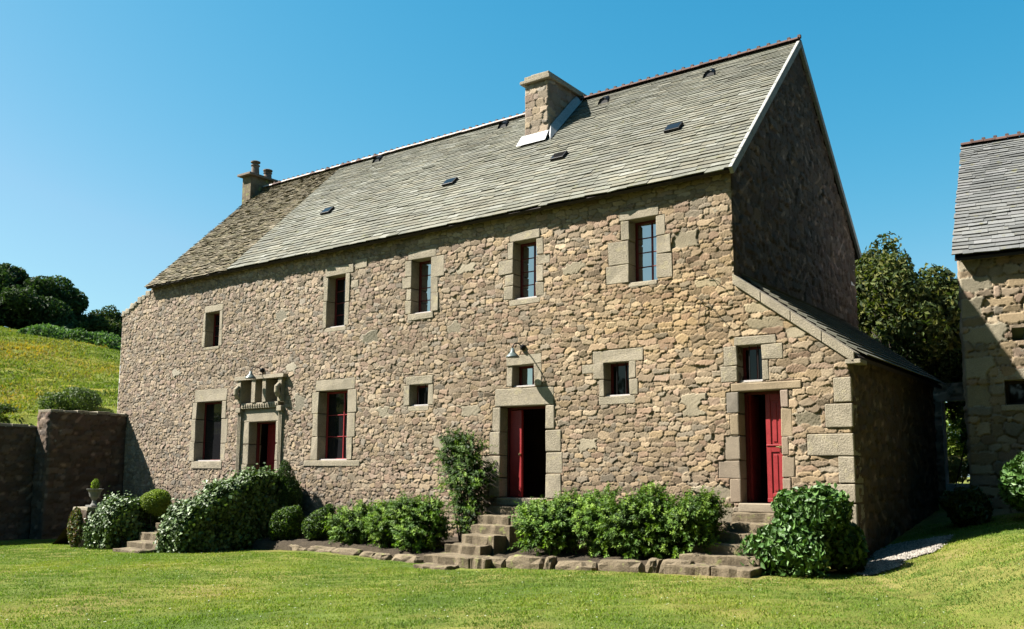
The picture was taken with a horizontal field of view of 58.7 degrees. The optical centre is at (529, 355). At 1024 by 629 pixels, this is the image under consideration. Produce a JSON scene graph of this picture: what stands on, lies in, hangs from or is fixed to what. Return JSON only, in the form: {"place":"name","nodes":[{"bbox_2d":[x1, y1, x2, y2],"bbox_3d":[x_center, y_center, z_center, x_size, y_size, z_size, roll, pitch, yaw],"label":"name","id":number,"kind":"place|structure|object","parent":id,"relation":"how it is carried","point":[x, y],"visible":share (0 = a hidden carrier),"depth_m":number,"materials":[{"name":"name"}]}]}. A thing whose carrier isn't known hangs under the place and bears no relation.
{"place":"outdoors","nodes":[
{"label":"outdoors","id":0,"kind":"place"},
{"bbox_2d":[52,517,155,547],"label":"terrace ground","id":1,"kind":"structure","parent":0,"point":[62,538],"depth_m":24.43,"materials":[{"name":"grey stone"}]},
{"bbox_2d":[139,488,170,530],"bbox_3d":[-9.618,4.213,23.344,0.767,1.594,0.760,4,-8,-29],"label":"box ball","id":2,"kind":"object","parent":1,"relation":"on","point":[162,498],"visible":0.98,"depth_m":23.20,"materials":[{"name":"green plant"}]},
{"bbox_2d":[0,328,966,458],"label":"meadow hill","id":3,"kind":"structure","parent":0,"point":[32,420],"depth_m":36.45,"materials":[{"name":"green plant"}]},
{"bbox_2d":[0,403,18,415],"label":"hill bush","id":4,"kind":"object","parent":3,"relation":"on","point":[4,407],"visible":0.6,"depth_m":28.57,"materials":[{"name":"green plant"}]},
{"bbox_2d":[0,266,54,326],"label":"dark tree","id":5,"kind":"object","parent":3,"relation":"on","point":[10,280],"visible":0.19,"depth_m":56.37,"materials":[{"name":"green plant"}]},
{"bbox_2d":[0,284,73,329],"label":"dark tree","id":6,"kind":"object","parent":3,"relation":"on","point":[13,301],"visible":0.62,"depth_m":55.07,"materials":[{"name":"green plant"}]},
{"bbox_2d":[0,262,80,313],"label":"dark tree","id":7,"kind":"object","parent":3,"relation":"on","point":[62,287],"visible":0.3,"depth_m":57.74,"materials":[{"name":"green plant"}]},
{"bbox_2d":[5,308,84,330],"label":"dark tree","id":8,"kind":"object","parent":3,"relation":"on","point":[66,323],"visible":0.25,"depth_m":55.97,"materials":[{"name":"green plant"}]},
{"bbox_2d":[0,326,120,418],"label":"meadow grass","id":9,"kind":"structure","parent":3,"relation":"on","point":[69,353],"depth_m":37.36,"materials":[{"name":"green plant"}]},
{"bbox_2d":[37,289,88,324],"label":"dark tree","id":10,"kind":"object","parent":3,"relation":"on","point":[78,305],"visible":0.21,"depth_m":58.55,"materials":[{"name":"green plant"}]},
{"bbox_2d":[16,323,121,349],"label":"bracken","id":11,"kind":"object","parent":3,"relation":"on","point":[110,340],"visible":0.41,"depth_m":48.40,"materials":[{"name":"green plant"}]},
{"bbox_2d":[38,386,101,410],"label":"hill bush","id":12,"kind":"object","parent":3,"relation":"on","point":[92,398],"visible":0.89,"depth_m":29.37,"materials":[{"name":"green plant"}]},
{"bbox_2d":[77,313,122,335],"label":"thicket","id":13,"kind":"object","parent":3,"relation":"on","point":[94,323],"visible":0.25,"depth_m":59.16,"materials":[{"name":"green plant"}]},
{"bbox_2d":[87,305,122,336],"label":"thicket","id":14,"kind":"object","parent":3,"relation":"on","point":[110,313],"visible":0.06,"depth_m":60.53,"materials":[{"name":"green plant"}]},
{"bbox_2d":[0,477,1023,628],"bbox_3d":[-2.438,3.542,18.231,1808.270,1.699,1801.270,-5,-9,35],"label":"lawn ground","id":15,"kind":"structure","parent":0,"point":[939,516],"depth_m":12.30,"materials":[{"name":"green plant"}]},
{"bbox_2d":[0,423,36,539],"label":"garden wall","id":16,"kind":"structure","parent":15,"relation":"on","point":[17,451],"depth_m":26.81,"materials":[{"name":"stone"}]},
{"bbox_2d":[29,409,126,539],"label":"garden wall","id":17,"kind":"structure","parent":15,"relation":"on","point":[77,452],"depth_m":27.45,"materials":[{"name":"stone"}]},
{"bbox_2d":[72,507,121,547],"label":"terrace wall","id":18,"kind":"structure","parent":15,"relation":"on","point":[85,511],"depth_m":23.42,"materials":[{"name":"stone"}]},
{"bbox_2d":[67,507,82,547],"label":"ivy pillar","id":19,"kind":"structure","parent":18,"relation":"attached to","point":[75,517],"depth_m":23.43,"materials":[{"name":"green plant"}]},
{"bbox_2d":[85,479,102,506],"bbox_3d":[-11.375,3.599,23.823,0.417,0.751,0.417,-5,-9,35],"label":"garden urn","id":20,"kind":"object","parent":18,"relation":"on","point":[94,493],"visible":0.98,"depth_m":23.74,"materials":[{"name":"stone"}]},
{"bbox_2d":[77,486,172,549],"bbox_3d":[-10.212,4.192,23.582,1.878,1.642,2.516,-5,-9,35],"label":"ivy bush","id":21,"kind":"object","parent":15,"relation":"on","point":[125,522],"visible":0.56,"depth_m":22.84,"materials":[{"name":"green plant"}]},
{"bbox_2d":[113,523,162,553],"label":"stone steps","id":22,"kind":"structure","parent":15,"relation":"on","point":[144,543],"depth_m":21.80,"materials":[{"name":"beige stone"}]},
{"bbox_2d":[289,544,422,562],"bbox_3d":[-3.994,4.376,20.005,4.932,0.294,0.401,-7,-10,43],"label":"stone edging","id":23,"kind":"object","parent":15,"relation":"on","point":[408,558],"visible":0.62,"depth_m":19.44,"materials":[{"name":"beige stone"}]},
{"bbox_2d":[413,505,531,569],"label":"stone steps","id":24,"kind":"structure","parent":15,"relation":"on","point":[490,534],"depth_m":18.15,"materials":[{"name":"beige stone"}]},
{"bbox_2d":[245,534,745,566],"bbox_3d":[-1.392,4.215,19.098,13.200,1.055,2.160,-5,-9,35],"label":"flower bed","id":25,"kind":"object","parent":15,"relation":"on","point":[267,543],"visible":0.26,"depth_m":19.34,"materials":[{"name":"beige stone"}]},
{"bbox_2d":[268,504,305,540],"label":"dark bush","id":26,"kind":"object","parent":25,"relation":"on","point":[282,524],"visible":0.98,"depth_m":21.98,"materials":[{"name":"green plant"}]},
{"bbox_2d":[276,459,300,508],"bbox_3d":[-6.282,3.813,23.381,0.895,2.317,0.697,-5,-9,35],"label":"young conifer","id":27,"kind":"object","parent":25,"relation":"on","point":[288,470],"visible":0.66,"depth_m":23.32,"materials":[{"name":"green plant"}]},
{"bbox_2d":[301,503,335,539],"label":"dark bush","id":28,"kind":"object","parent":25,"relation":"on","point":[312,527],"visible":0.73,"depth_m":21.42,"materials":[{"name":"green plant"}]},
{"bbox_2d":[320,499,390,545],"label":"leafy bush","id":29,"kind":"object","parent":25,"relation":"on","point":[345,525],"visible":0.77,"depth_m":20.49,"materials":[{"name":"green plant"}]},
{"bbox_2d":[359,497,421,548],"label":"leafy bush","id":30,"kind":"object","parent":25,"relation":"on","point":[377,523],"visible":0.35,"depth_m":19.74,"materials":[{"name":"green plant"}]},
{"bbox_2d":[382,491,453,553],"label":"leafy bush","id":31,"kind":"object","parent":25,"relation":"on","point":[416,536],"visible":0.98,"depth_m":19.07,"materials":[{"name":"green plant"}]},
{"bbox_2d":[429,425,502,541],"bbox_3d":[-1.312,2.929,19.854,1.963,2.887,1.242,-5,-9,35],"label":"tall shrub","id":32,"kind":"object","parent":25,"relation":"in","point":[472,478],"visible":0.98,"depth_m":19.74,"materials":[{"name":"green plant"}]},
{"bbox_2d":[507,487,584,555],"bbox_3d":[0.424,3.331,17.646,1.856,1.581,1.621,-5,-9,35],"label":"leafy bush","id":33,"kind":"object","parent":25,"relation":"on","point":[546,525],"visible":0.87,"depth_m":17.32,"materials":[{"name":"green plant"}]},
{"bbox_2d":[565,482,638,557],"bbox_3d":[1.427,3.190,16.995,1.802,1.658,1.444,-5,-9,35],"label":"leafy bush","id":34,"kind":"object","parent":25,"relation":"on","point":[588,516],"visible":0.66,"depth_m":16.78,"materials":[{"name":"green plant"}]},
{"bbox_2d":[595,479,678,559],"bbox_3d":[2.084,3.089,16.468,1.644,1.686,1.590,-5,-9,35],"label":"leafy bush","id":35,"kind":"object","parent":25,"relation":"on","point":[646,507],"visible":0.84,"depth_m":16.14,"materials":[{"name":"green plant"}]},
{"bbox_2d":[652,485,733,558],"bbox_3d":[2.868,3.082,16.006,1.368,1.594,1.497,-5,-9,35],"label":"leafy bush","id":36,"kind":"object","parent":25,"relation":"on","point":[696,517],"visible":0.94,"depth_m":15.71,"materials":[{"name":"green plant"}]},
{"bbox_2d":[3,534,987,628],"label":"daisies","id":37,"kind":"object","parent":15,"relation":"on","point":[376,568],"visible":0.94,"depth_m":12.21,"materials":[{"name":"white plant"}]},
{"bbox_2d":[117,34,946,560],"bbox_3d":[-1.390,-1.063,26.228,23.574,13.450,8.751,-5,-9,35],"label":"farmhouse","id":38,"kind":"object","parent":15,"relation":"on","point":[377,316],"visible":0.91,"depth_m":20.90,"materials":[{"name":"stone"}]},
{"bbox_2d":[196,402,222,460],"bbox_3d":[-9.230,2.230,26.642,1.220,1.733,0.270,-5,-9,35],"label":"window","id":39,"kind":"structure","parent":38,"relation":"in","point":[212,443],"depth_m":26.85,"materials":[{"name":"red paint"}]},
{"bbox_2d":[213,313,219,346],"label":"window","id":40,"kind":"structure","parent":38,"relation":"in","point":[216,316],"depth_m":27.26,"materials":[{"name":"red paint"}]},
{"bbox_2d":[245,367,263,378],"bbox_3d":[-7.566,0.476,25.102,0.310,0.343,0.585,-5,-9,35],"label":"wall lamp","id":41,"kind":"object","parent":38,"relation":"attached to","point":[250,375],"visible":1,"depth_m":24.99,"materials":[{"name":"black metal"}]},
{"bbox_2d":[266,424,275,471],"bbox_3d":[-6.984,3.010,25.447,1.060,2.170,0.080,-5,-9,35],"label":"door","id":42,"kind":"structure","parent":38,"relation":"in","point":[271,442],"depth_m":25.70,"materials":[{"name":"red paint"}]},
{"bbox_2d":[319,391,347,459],"bbox_3d":[-4.961,1.822,23.606,1.070,1.793,0.270,-5,-9,35],"label":"window","id":43,"kind":"structure","parent":38,"relation":"in","point":[337,402],"depth_m":23.78,"materials":[{"name":"red paint"}]},
{"bbox_2d":[328,277,345,327],"bbox_3d":[-4.953,-1.406,24.028,0.680,1.383,0.270,-5,-9,35],"label":"window","id":44,"kind":"structure","parent":38,"relation":"in","point":[340,302],"depth_m":24.21,"materials":[{"name":"red paint"}]},
{"bbox_2d":[411,385,427,405],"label":"window","id":45,"kind":"structure","parent":38,"relation":"in","point":[422,391],"depth_m":22.10,"materials":[{"name":"red paint"}]},
{"bbox_2d":[413,260,430,313],"bbox_3d":[-2.515,-1.677,22.299,0.640,1.353,0.270,-5,-9,35],"label":"window","id":46,"kind":"structure","parent":38,"relation":"in","point":[424,267],"depth_m":22.46,"materials":[{"name":"red paint"}]},
{"bbox_2d":[506,343,524,357],"bbox_3d":[-0.278,-0.112,19.905,0.310,0.343,0.585,-5,-9,35],"label":"wall lamp","id":47,"kind":"object","parent":38,"relation":"attached to","point":[512,354],"visible":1,"depth_m":19.77,"materials":[{"name":"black metal"}]},
{"bbox_2d":[510,410,522,496],"bbox_3d":[-0.297,2.178,20.248,0.342,1.910,0.135,-5,-9,35],"label":"door","id":48,"kind":"structure","parent":38,"relation":"in","point":[516,427],"depth_m":20.25,"materials":[{"name":"red paint"}]},
{"bbox_2d":[514,366,534,386],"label":"window","id":49,"kind":"structure","parent":38,"relation":"in","point":[526,373],"depth_m":20.35,"materials":[{"name":"red paint"}]},
{"bbox_2d":[515,242,536,299],"bbox_3d":[0.012,-1.911,20.501,0.620,1.333,0.270,-5,-9,35],"label":"window","id":50,"kind":"structure","parent":38,"relation":"in","point":[528,250],"depth_m":20.65,"materials":[{"name":"glass"}]},
{"bbox_2d":[606,362,629,396],"bbox_3d":[1.903,0.504,18.812,0.580,0.703,0.270,-5,-9,35],"label":"window","id":51,"kind":"structure","parent":38,"relation":"in","point":[620,378],"depth_m":18.92,"materials":[{"name":"clear glass"}]},
{"bbox_2d":[635,220,657,281],"bbox_3d":[2.494,-2.141,18.865,0.620,1.320,0.060,-5,-9,35],"label":"window","id":52,"kind":"structure","parent":38,"relation":"in","point":[645,232],"depth_m":18.91,"materials":[{"name":"glass"}]},
{"bbox_2d":[695,273,730,329],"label":"climbing stem","id":53,"kind":"object","parent":38,"relation":"attached to","point":[708,303],"visible":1,"depth_m":17.62,"materials":[{"name":"brown plant"}]},
{"bbox_2d":[740,345,763,381],"bbox_3d":[4.232,0.168,17.171,0.470,0.683,0.270,-5,-9,35],"label":"window","id":54,"kind":"structure","parent":38,"relation":"in","point":[752,356],"depth_m":17.27,"materials":[{"name":"red paint"}]},
{"bbox_2d":[748,395,761,501],"bbox_3d":[4.316,1.777,17.375,0.040,2.000,0.440,-5,-9,35],"label":"door","id":55,"kind":"structure","parent":38,"relation":"in","point":[754,421],"depth_m":17.32,"materials":[{"name":"red paint"}]},
{"bbox_2d":[765,393,782,501],"bbox_3d":[4.555,1.706,16.820,0.340,2.000,0.121,-5,-9,35],"label":"door","id":56,"kind":"structure","parent":38,"relation":"in","point":[773,436],"depth_m":16.84,"materials":[{"name":"red paint"}]},
{"bbox_2d":[486,554,694,573],"bbox_3d":[0.884,3.776,16.204,4.394,0.491,0.473,-4,-9,32],"label":"stone edging","id":57,"kind":"object","parent":15,"relation":"on","point":[652,565],"visible":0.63,"depth_m":15.96,"materials":[{"name":"beige stone"}]},
{"bbox_2d":[664,512,774,577],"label":"stone steps","id":58,"kind":"structure","parent":15,"relation":"on","point":[739,527],"depth_m":15.25,"materials":[{"name":"beige stone"}]},
{"bbox_2d":[736,480,869,577],"bbox_3d":[4.561,2.867,14.957,2.071,1.625,1.571,4,-8,-26],"label":"broadleaf shrub","id":59,"kind":"object","parent":15,"relation":"on","point":[807,531],"visible":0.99,"depth_m":14.61,"materials":[{"name":"green plant"}]},
{"bbox_2d":[856,264,906,347],"bbox_3d":[10.287,0.816,28.759,4.477,8.063,4.270,-5,-9,35],"label":"broadleaf tree","id":60,"kind":"object","parent":15,"relation":"on","point":[872,314],"visible":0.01,"depth_m":27.28,"materials":[{"name":"green plant"}]},
{"bbox_2d":[855,231,961,376],"bbox_3d":[10.502,0.386,25.953,4.810,8.214,3.912,-5,-9,35],"label":"broadleaf tree","id":61,"kind":"object","parent":15,"relation":"on","point":[911,307],"visible":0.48,"depth_m":25.06,"materials":[{"name":"green plant"}]},
{"bbox_2d":[897,344,969,483],"bbox_3d":[10.986,1.815,24.829,6.611,4.466,1.446,-5,-9,35],"label":"dark hedge","id":62,"kind":"object","parent":15,"relation":"on","point":[945,374],"visible":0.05,"depth_m":24.57,"materials":[{"name":"green plant"}]},
{"bbox_2d":[921,266,964,423],"bbox_3d":[12.593,0.755,25.901,3.115,7.067,2.954,-5,-9,35],"label":"broadleaf tree","id":63,"kind":"object","parent":15,"relation":"on","point":[952,406],"visible":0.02,"depth_m":25.68,"materials":[{"name":"green plant"}]},
{"bbox_2d":[945,408,966,456],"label":"sunlit shrub","id":64,"kind":"object","parent":15,"relation":"on","point":[955,446],"visible":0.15,"depth_m":30.14,"materials":[{"name":"green plant"}]},
{"bbox_2d":[948,455,968,483],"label":"sunlit shrub","id":65,"kind":"object","parent":15,"relation":"on","point":[953,464],"visible":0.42,"depth_m":29.53,"materials":[{"name":"green plant"}]},
{"bbox_2d":[938,484,993,525],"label":"laurel shrub","id":66,"kind":"object","parent":15,"relation":"on","point":[963,506],"visible":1,"depth_m":16.98,"materials":[{"name":"green plant"}]},
{"bbox_2d":[933,382,1005,499],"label":"yard wall","id":67,"kind":"structure","parent":15,"relation":"on","point":[950,392],"depth_m":22.91,"materials":[{"name":"stone"}]},
{"bbox_2d":[951,131,1023,515],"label":"stone barn","id":68,"kind":"structure","parent":15,"relation":"on","point":[988,243],"depth_m":18.36,"materials":[{"name":"stone"}]},
{"bbox_2d":[1005,381,1023,404],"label":"window","id":69,"kind":"structure","parent":68,"relation":"in","point":[1014,389],"depth_m":18.18,"materials":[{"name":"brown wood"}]},
{"bbox_2d":[997,450,1023,511],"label":"laurel shrub","id":70,"kind":"object","parent":15,"relation":"on","point":[1011,485],"visible":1,"depth_m":16.32,"materials":[{"name":"green plant"}]},
{"bbox_3d":[-7.342,4.560,22.711,0.651,1.148,3.303,-5,-9,35],"label":"stair wall","id":71,"kind":"object","parent":15,"relation":"on","visible":0},
{"bbox_2d":[153,462,307,552],"bbox_3d":[-7.265,3.751,22.663,1.711,2.191,4.230,-5,-9,35],"label":"ivy mass","id":72,"kind":"object","parent":71,"relation":"on","point":[242,504],"visible":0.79,"depth_m":21.96,"materials":[{"name":"green plant"}]},
{"bbox_2d":[0,0,1023,476],"label":"sky","id":73,"kind":"structure","parent":0,"point":[128,128],"materials":[{"name":"blue"}]},
{"bbox_2d":[847,534,952,575],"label":"gravel path","id":74,"kind":"structure","parent":0,"point":[904,556],"depth_m":15.29,"materials":[{"name":"grey gravel"}]}
]}

